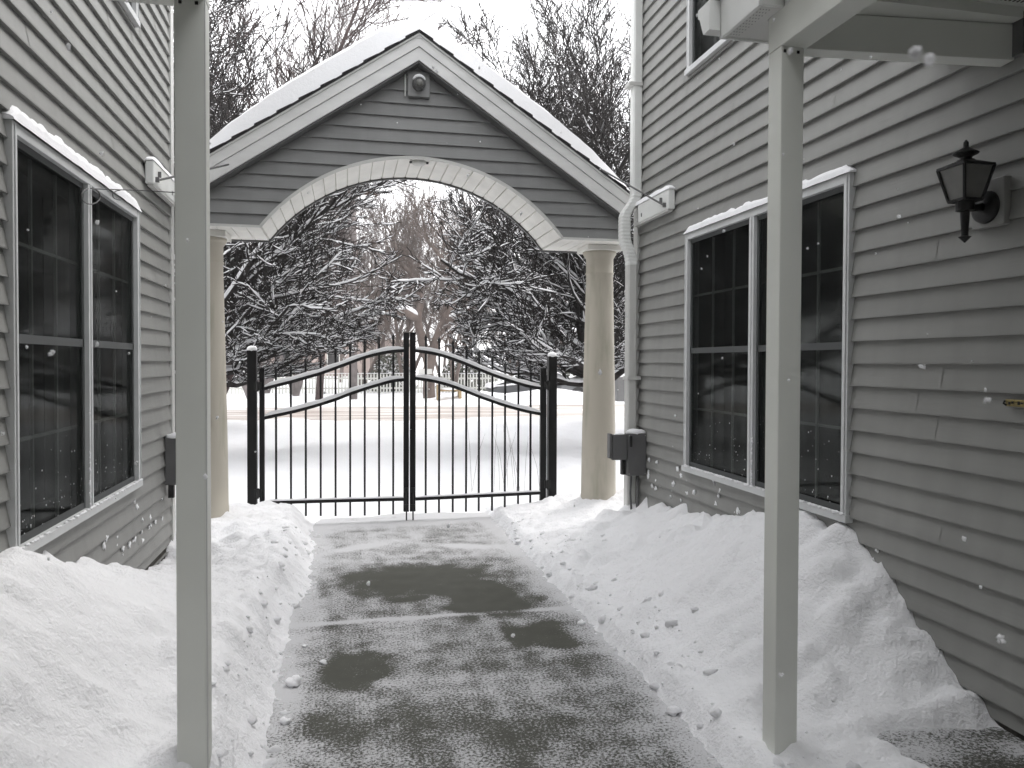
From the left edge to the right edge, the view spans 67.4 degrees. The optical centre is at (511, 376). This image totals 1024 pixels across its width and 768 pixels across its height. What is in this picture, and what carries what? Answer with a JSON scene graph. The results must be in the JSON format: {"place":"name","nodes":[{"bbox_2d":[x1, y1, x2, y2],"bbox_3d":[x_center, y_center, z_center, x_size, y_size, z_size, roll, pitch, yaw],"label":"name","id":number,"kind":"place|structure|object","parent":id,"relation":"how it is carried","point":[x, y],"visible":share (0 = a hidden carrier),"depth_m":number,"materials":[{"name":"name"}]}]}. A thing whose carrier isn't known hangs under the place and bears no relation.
{"place":"outdoors","nodes":[
{"label":"outdoors","id":0,"kind":"place"},
{"bbox_2d":[173,0,630,356],"label":"sky","id":1,"kind":"structure","parent":0,"point":[505,9],"materials":[{"name":"white"}]},
{"bbox_2d":[227,404,623,420],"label":"street","id":2,"kind":"structure","parent":0,"point":[357,412],"depth_m":23.85,"materials":[{"name":"white snow"}]},
{"bbox_2d":[266,512,722,767],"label":"path","id":3,"kind":"structure","parent":0,"point":[425,655],"depth_m":4.00,"materials":[{"name":"concrete"}]},
{"bbox_2d":[279,716,290,724],"bbox_3d":[-1.004,1.525,3.396,0.050,0.036,0.040,0,1,-12],"label":"snow clump","id":4,"kind":"object","parent":3,"relation":"on","point":[283,720],"visible":1,"depth_m":3.39,"materials":[{"name":"white snow"}]},
{"bbox_2d":[284,675,302,687],"bbox_3d":[-1.085,1.509,3.798,0.078,0.053,0.070,0,1,5],"label":"snow clump","id":5,"kind":"object","parent":3,"relation":"on","point":[293,681],"visible":1,"depth_m":3.78,"materials":[{"name":"white snow"}]},
{"bbox_2d":[319,659,326,664],"bbox_3d":[-1.002,1.514,4.072,0.044,0.028,0.042,0,1,-12],"label":"snow clump","id":6,"kind":"object","parent":3,"relation":"on","point":[323,661],"visible":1,"depth_m":4.06,"materials":[{"name":"white snow"}]},
{"bbox_2d":[577,619,585,625],"bbox_3d":[0.425,1.503,4.695,0.052,0.041,0.050,-1,1,-43],"label":"snow clump","id":7,"kind":"object","parent":3,"relation":"on","point":[581,622],"visible":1,"depth_m":4.68,"materials":[{"name":"white snow"}]},
{"bbox_2d":[665,706,681,716],"bbox_3d":[0.732,1.527,3.499,0.081,0.055,0.060,0,1,-1],"label":"snow clump","id":8,"kind":"object","parent":3,"relation":"on","point":[673,711],"visible":1,"depth_m":3.49,"materials":[{"name":"white snow"}]},
{"bbox_2d":[0,356,1002,767],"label":"ground","id":9,"kind":"structure","parent":0,"point":[84,630],"depth_m":3.77,"materials":[{"name":"white snow"}]},
{"bbox_2d":[0,0,175,569],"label":"house","id":10,"kind":"structure","parent":9,"relation":"on","point":[70,471],"depth_m":4.31,"materials":[{"name":"plastic"}]},
{"bbox_2d":[2,105,142,551],"bbox_3d":[-2.387,-0.212,4.106,0.301,1.917,2.000,0,1,-12],"label":"window","id":11,"kind":"structure","parent":10,"relation":"in","point":[84,504],"depth_m":4.10,"materials":[{"name":"glass"}]},
{"bbox_2d":[81,188,174,204],"bbox_3d":[-2.151,-1.049,4.462,0.331,0.283,1.042,0,1,-12],"label":"cable","id":12,"kind":"object","parent":10,"relation":"hanging from","point":[96,189],"visible":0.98,"depth_m":4.43,"materials":[{"name":"grey plastic"}]},
{"bbox_2d":[119,1,140,27],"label":"window","id":13,"kind":"structure","parent":10,"relation":"in","point":[131,9],"depth_m":4.95,"materials":[{"name":"plastic"}]},
{"bbox_2d":[114,0,211,767],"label":"porch","id":14,"kind":"object","parent":10,"relation":"attached to","point":[192,355],"visible":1,"depth_m":2.51,"materials":[{"name":"paint"}]},
{"bbox_2d":[164,432,175,497],"bbox_3d":[-2.590,0.680,5.936,0.181,0.504,0.092,0,1,-12],"label":"control box","id":15,"kind":"object","parent":10,"relation":"attached to","point":[170,460],"visible":0.44,"depth_m":5.89,"materials":[{"name":"grey paint"}]},
{"bbox_2d":[145,157,228,206],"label":"box beam","id":16,"kind":"structure","parent":10,"relation":"attached to","point":[159,176],"depth_m":5.50,"materials":[{"name":"white plastic"}]},
{"bbox_2d":[247,346,257,504],"bbox_3d":[-2.531,0.603,7.481,0.095,1.803,0.096,0,1,-12],"label":"gate post","id":17,"kind":"object","parent":9,"relation":"on","point":[252,439],"visible":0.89,"depth_m":7.44,"materials":[{"name":"black metal"}]},
{"bbox_2d":[254,332,408,519],"bbox_3d":[-1.774,0.509,7.614,1.496,1.910,0.078,0,1,-12],"label":"gate leaf","id":18,"kind":"object","parent":17,"relation":"attached to","point":[260,387],"visible":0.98,"depth_m":7.63,"materials":[{"name":"black"}]},
{"bbox_2d":[173,0,400,349],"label":"bare tree","id":19,"kind":"object","parent":9,"relation":"on","point":[236,3],"visible":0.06,"depth_m":15.64,"materials":[{"name":"brown plant"}]},
{"bbox_2d":[173,0,411,345],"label":"bare tree","id":20,"kind":"object","parent":9,"relation":"on","point":[358,35],"visible":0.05,"depth_m":22.48,"materials":[{"name":"brown plant"}]},
{"bbox_2d":[173,5,425,431],"bbox_3d":[-5.227,-2.882,11.579,9.488,8.515,6.912,0,1,-12],"label":"bare tree","id":21,"kind":"object","parent":9,"relation":"on","point":[283,317],"visible":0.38,"depth_m":11.20,"materials":[{"name":"brown plant"}]},
{"bbox_2d":[173,0,429,393],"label":"bare tree","id":22,"kind":"object","parent":9,"relation":"on","point":[268,380],"depth_m":33.32,"materials":[{"name":"brown plant"}]},
{"bbox_2d":[219,0,426,395],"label":"bare tree","id":23,"kind":"object","parent":9,"relation":"on","point":[296,388],"visible":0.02,"depth_m":32.65,"materials":[{"name":"brown plant"}]},
{"bbox_2d":[239,0,418,397],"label":"bare tree","id":24,"kind":"object","parent":9,"relation":"on","point":[329,20],"visible":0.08,"depth_m":28.40,"materials":[{"name":"brown plant"}]},
{"bbox_2d":[173,0,493,391],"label":"bare tree","id":25,"kind":"object","parent":9,"relation":"on","point":[313,29],"visible":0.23,"depth_m":17.18,"materials":[{"name":"brown plant"}]},
{"bbox_2d":[311,195,369,399],"bbox_3d":[-7.017,-3.398,30.273,3.132,8.655,3.604,0,1,6],"label":"bare tree","id":26,"kind":"object","parent":9,"relation":"on","point":[317,395],"visible":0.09,"depth_m":29.59,"materials":[{"name":"brown plant"}]},
{"bbox_2d":[270,302,416,375],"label":"house","id":27,"kind":"structure","parent":9,"relation":"on","point":[330,360],"depth_m":60.77,"materials":[{"name":"white"}]},
{"bbox_2d":[327,354,339,368],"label":"window","id":28,"kind":"structure","parent":27,"relation":"in","point":[330,360],"depth_m":60.28,"materials":[{"name":"white paint"}]},
{"bbox_2d":[320,227,379,382],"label":"bare tree","id":29,"kind":"object","parent":9,"relation":"on","point":[341,359],"visible":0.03,"depth_m":48.73,"materials":[{"name":"brown plant"}]},
{"bbox_2d":[345,188,376,399],"bbox_3d":[-6.251,-3.478,30.304,1.800,9.000,0.300,0,1,-12],"label":"utility pole","id":30,"kind":"object","parent":9,"relation":"on","point":[353,365],"visible":0.19,"depth_m":30.23,"materials":[{"name":"brown wood"}]},
{"bbox_2d":[227,373,497,393],"bbox_3d":[-6.712,0.323,35.403,12.420,0.970,0.080,0,1,-12],"label":"picket fence","id":31,"kind":"object","parent":9,"relation":"on","point":[368,378],"visible":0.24,"depth_m":35.42,"materials":[{"name":"white paint"}]},
{"bbox_2d":[330,223,441,363],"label":"bare tree","id":32,"kind":"object","parent":9,"relation":"on","point":[382,292],"visible":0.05,"depth_m":47.08,"materials":[{"name":"brown plant"}]},
{"bbox_2d":[321,201,451,384],"bbox_3d":[-7.174,-4.183,37.663,7.992,9.802,5.718,0,1,-25],"label":"bare tree","id":33,"kind":"object","parent":9,"relation":"on","point":[390,317],"visible":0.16,"depth_m":37.42,"materials":[{"name":"brown plant"}]},
{"bbox_2d":[357,251,417,375],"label":"bare tree","id":34,"kind":"object","parent":9,"relation":"on","point":[371,359],"visible":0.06,"depth_m":59.19,"materials":[{"name":"brown plant"}]},
{"bbox_2d":[366,352,416,391],"bbox_3d":[-5.854,-0.223,37.575,2.651,2.222,1.784,0,1,-12],"label":"evergreen shrub","id":35,"kind":"object","parent":9,"relation":"on","point":[385,364],"visible":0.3,"depth_m":37.26,"materials":[{"name":"white plant"}]},
{"bbox_2d":[358,181,436,362],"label":"bare tree","id":36,"kind":"object","parent":9,"relation":"on","point":[387,240],"visible":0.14,"depth_m":41.55,"materials":[{"name":"brown plant"}]},
{"bbox_2d":[313,181,508,397],"bbox_3d":[-3.433,-3.578,30.192,9.448,9.200,4.093,0,1,-12],"label":"bare tree","id":37,"kind":"object","parent":9,"relation":"on","point":[415,316],"visible":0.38,"depth_m":30.83,"materials":[{"name":"brown plant"}]},
{"bbox_2d":[345,182,490,375],"bbox_3d":[-5.144,-4.165,37.106,5.718,9.802,7.992,1,1,42],"label":"bare tree","id":38,"kind":"object","parent":9,"relation":"on","point":[410,325],"visible":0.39,"depth_m":36.08,"materials":[{"name":"brown plant"}]},
{"bbox_2d":[210,18,629,517],"bbox_3d":[-0.920,-0.857,7.207,4.015,4.644,1.092,0,1,-12],"label":"archway","id":39,"kind":"object","parent":9,"relation":"on","point":[330,126],"visible":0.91,"depth_m":6.83,"materials":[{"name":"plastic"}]},
{"bbox_2d":[404,74,405,95],"bbox_3d":[-0.941,-2.593,6.768,0.031,0.235,0.031,0,1,-12],"label":"conduit","id":40,"kind":"object","parent":39,"relation":"attached to","point":[404,84],"visible":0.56,"depth_m":6.77,"materials":[{"name":"white plastic"}]},
{"bbox_2d":[407,71,429,98],"bbox_3d":[-0.815,-2.579,6.744,0.196,0.220,0.147,0,1,-12],"label":"floodlight","id":41,"kind":"object","parent":39,"relation":"attached to","point":[418,84],"visible":1,"depth_m":6.77,"materials":[{"name":"plastic"}]},
{"bbox_2d":[409,160,428,165],"bbox_3d":[-0.844,-1.920,6.908,0.136,0.030,0.152,1,1,44],"label":"arch light","id":42,"kind":"object","parent":39,"relation":"attached to","point":[418,162],"visible":1,"depth_m":6.87,"materials":[{"name":"paint"}]},
{"bbox_2d":[419,369,431,373],"bbox_3d":[-3.211,0.117,28.459,0.500,1.900,0.060,0,1,-12],"label":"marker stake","id":43,"kind":"object","parent":9,"relation":"on","point":[422,371],"visible":0.43,"depth_m":28.42,"materials":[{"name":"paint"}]},
{"bbox_2d":[382,227,501,374],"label":"bare tree","id":44,"kind":"object","parent":9,"relation":"on","point":[444,361],"visible":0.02,"depth_m":46.09,"materials":[{"name":"brown plant"}]},
{"bbox_2d":[436,384,461,399],"bbox_3d":[-2.479,0.678,30.197,0.940,0.720,0.450,0,1,-12],"label":"bench","id":45,"kind":"object","parent":9,"relation":"on","point":[459,393],"visible":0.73,"depth_m":30.07,"materials":[{"name":"brown wood"}]},
{"bbox_2d":[390,185,508,391],"bbox_3d":[-3.058,-4.123,35.176,5.718,9.802,7.992,0,1,-33],"label":"bare tree","id":46,"kind":"object","parent":9,"relation":"on","point":[443,267],"visible":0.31,"depth_m":35.31,"materials":[{"name":"brown plant"}]},
{"bbox_2d":[420,185,494,349],"bbox_3d":[-2.299,-4.986,38.972,4.646,11.360,5.198,1,1,42],"label":"bare tree","id":47,"kind":"object","parent":9,"relation":"on","point":[457,238],"visible":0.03,"depth_m":38.90,"materials":[{"name":"brown plant"}]},
{"bbox_2d":[435,349,501,390],"bbox_3d":[-2.092,-0.246,38.379,3.489,2.297,1.811,0,1,-12],"label":"evergreen shrub","id":48,"kind":"object","parent":9,"relation":"on","point":[469,369],"visible":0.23,"depth_m":38.09,"materials":[{"name":"white plant"}]},
{"bbox_2d":[125,509,861,767],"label":"snow chunks","id":49,"kind":"object","parent":9,"relation":"on","point":[270,762],"visible":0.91,"depth_m":4.04,"materials":[{"name":"white snow"}]},
{"bbox_2d":[474,255,519,375],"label":"bare tree","id":50,"kind":"object","parent":9,"relation":"on","point":[497,331],"visible":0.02,"depth_m":45.66,"materials":[{"name":"brown plant"}]},
{"bbox_2d":[375,0,633,386],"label":"bare tree","id":51,"kind":"object","parent":9,"relation":"on","point":[522,316],"visible":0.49,"depth_m":11.96,"materials":[{"name":"brown plant"}]},
{"bbox_2d":[484,372,561,392],"bbox_3d":[0.961,0.510,34.480,4.193,1.617,1.780,0,1,-12],"label":"parked car","id":52,"kind":"object","parent":9,"relation":"on","point":[498,386],"visible":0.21,"depth_m":33.41,"materials":[{"name":"grey paint"}]},
{"bbox_2d":[428,0,633,351],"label":"bare tree","id":53,"kind":"object","parent":9,"relation":"on","point":[557,92],"visible":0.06,"depth_m":17.28,"materials":[{"name":"brown plant"}]},
{"bbox_2d":[509,327,575,376],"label":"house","id":54,"kind":"structure","parent":9,"relation":"on","point":[533,358],"depth_m":53.99,"materials":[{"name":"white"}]},
{"bbox_2d":[546,352,556,497],"bbox_3d":[0.421,0.620,8.114,0.101,1.766,0.102,0,1,-12],"label":"gate post","id":55,"kind":"object","parent":9,"relation":"on","point":[551,468],"visible":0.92,"depth_m":8.07,"materials":[{"name":"black metal"}]},
{"bbox_2d":[410,332,550,519],"bbox_3d":[-0.313,0.508,7.928,1.472,1.911,0.078,0,1,-12],"label":"gate leaf","id":56,"kind":"object","parent":55,"relation":"attached to","point":[544,386],"visible":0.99,"depth_m":7.92,"materials":[{"name":"black"}]},
{"bbox_2d":[509,14,625,296],"bbox_3d":[4.900,-7.007,32.847,11.624,15.937,8.596,0,1,-12],"label":"bare tree","id":57,"kind":"object","parent":9,"relation":"on","point":[532,43],"visible":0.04,"depth_m":31.58,"materials":[{"name":"plant"}]},
{"bbox_2d":[557,376,582,391],"bbox_3d":[4.032,0.278,34.113,4.392,1.617,1.780,0,1,-12],"label":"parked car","id":58,"kind":"object","parent":9,"relation":"on","point":[573,388],"visible":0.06,"depth_m":32.94,"materials":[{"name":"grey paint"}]},
{"bbox_2d":[633,0,1023,740],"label":"house","id":59,"kind":"structure","parent":9,"relation":"on","point":[911,472],"depth_m":3.90,"materials":[{"name":"plastic"}]},
{"bbox_2d":[607,429,645,509],"bbox_3d":[1.000,0.869,6.727,0.336,0.826,0.121,0,1,-12],"label":"control box","id":60,"kind":"object","parent":59,"relation":"attached to","point":[627,449],"visible":0.98,"depth_m":6.69,"materials":[{"name":"grey paint"}]},
{"bbox_2d":[618,0,642,504],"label":"downspout","id":61,"kind":"object","parent":59,"relation":"attached to","point":[634,85],"visible":1,"depth_m":6.82,"materials":[{"name":"white plastic"}]},
{"bbox_2d":[601,169,674,226],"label":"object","id":62,"kind":"structure","parent":59,"relation":"attached to","point":[656,204],"depth_m":6.39,"materials":[{"name":"white plastic"}]},
{"bbox_2d":[684,0,730,75],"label":"window","id":63,"kind":"structure","parent":59,"relation":"in","point":[694,59],"depth_m":5.83,"materials":[{"name":"plastic"}]},
{"bbox_2d":[681,165,856,522],"bbox_3d":[1.571,-0.202,4.959,0.122,1.894,2.000,0,1,-12],"label":"window","id":64,"kind":"structure","parent":59,"relation":"in","point":[756,218],"depth_m":4.93,"materials":[{"name":"plastic"}]},
{"bbox_2d":[698,0,1023,753],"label":"porch","id":65,"kind":"object","parent":59,"relation":"attached to","point":[989,33],"visible":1,"depth_m":2.92,"materials":[{"name":"paint"}]},
{"bbox_2d":[936,140,1010,242],"bbox_3d":[1.847,-0.739,3.084,0.230,0.408,0.171,0,1,-12],"label":"wall lantern","id":66,"kind":"object","parent":59,"relation":"attached to","point":[968,184],"depth_m":3.04,"materials":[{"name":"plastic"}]},
{"bbox_2d":[1002,399,1023,406],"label":"brass plate","id":67,"kind":"object","parent":59,"relation":"attached to","point":[1013,403],"visible":1,"depth_m":3.00,"materials":[{"name":"gold metal"}]},
{"bbox_2d":[877,727,1023,767],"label":"porch floor","id":68,"kind":"structure","parent":9,"relation":"on","point":[994,747],"depth_m":2.94,"materials":[{"name":"concrete"}]},
{"bbox_2d":[467,423,538,490],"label":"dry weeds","id":69,"kind":"object","parent":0,"point":[501,466],"visible":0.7,"depth_m":8.84,"materials":[{"name":"brown plant"}]},
{"bbox_2d":[1,0,1005,677],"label":"falling snow","id":70,"kind":"structure","parent":0,"point":[917,52],"depth_m":1.31,"materials":[{"name":"white snow"}]},
{"bbox_2d":[615,373,624,401],"bbox_3d":[4.197,0.419,29.803,0.430,1.100,0.520,0,1,-12],"label":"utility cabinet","id":71,"kind":"object","parent":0,"point":[619,388],"visible":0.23,"depth_m":29.56,"materials":[{"name":"grey paint"}]}
]}

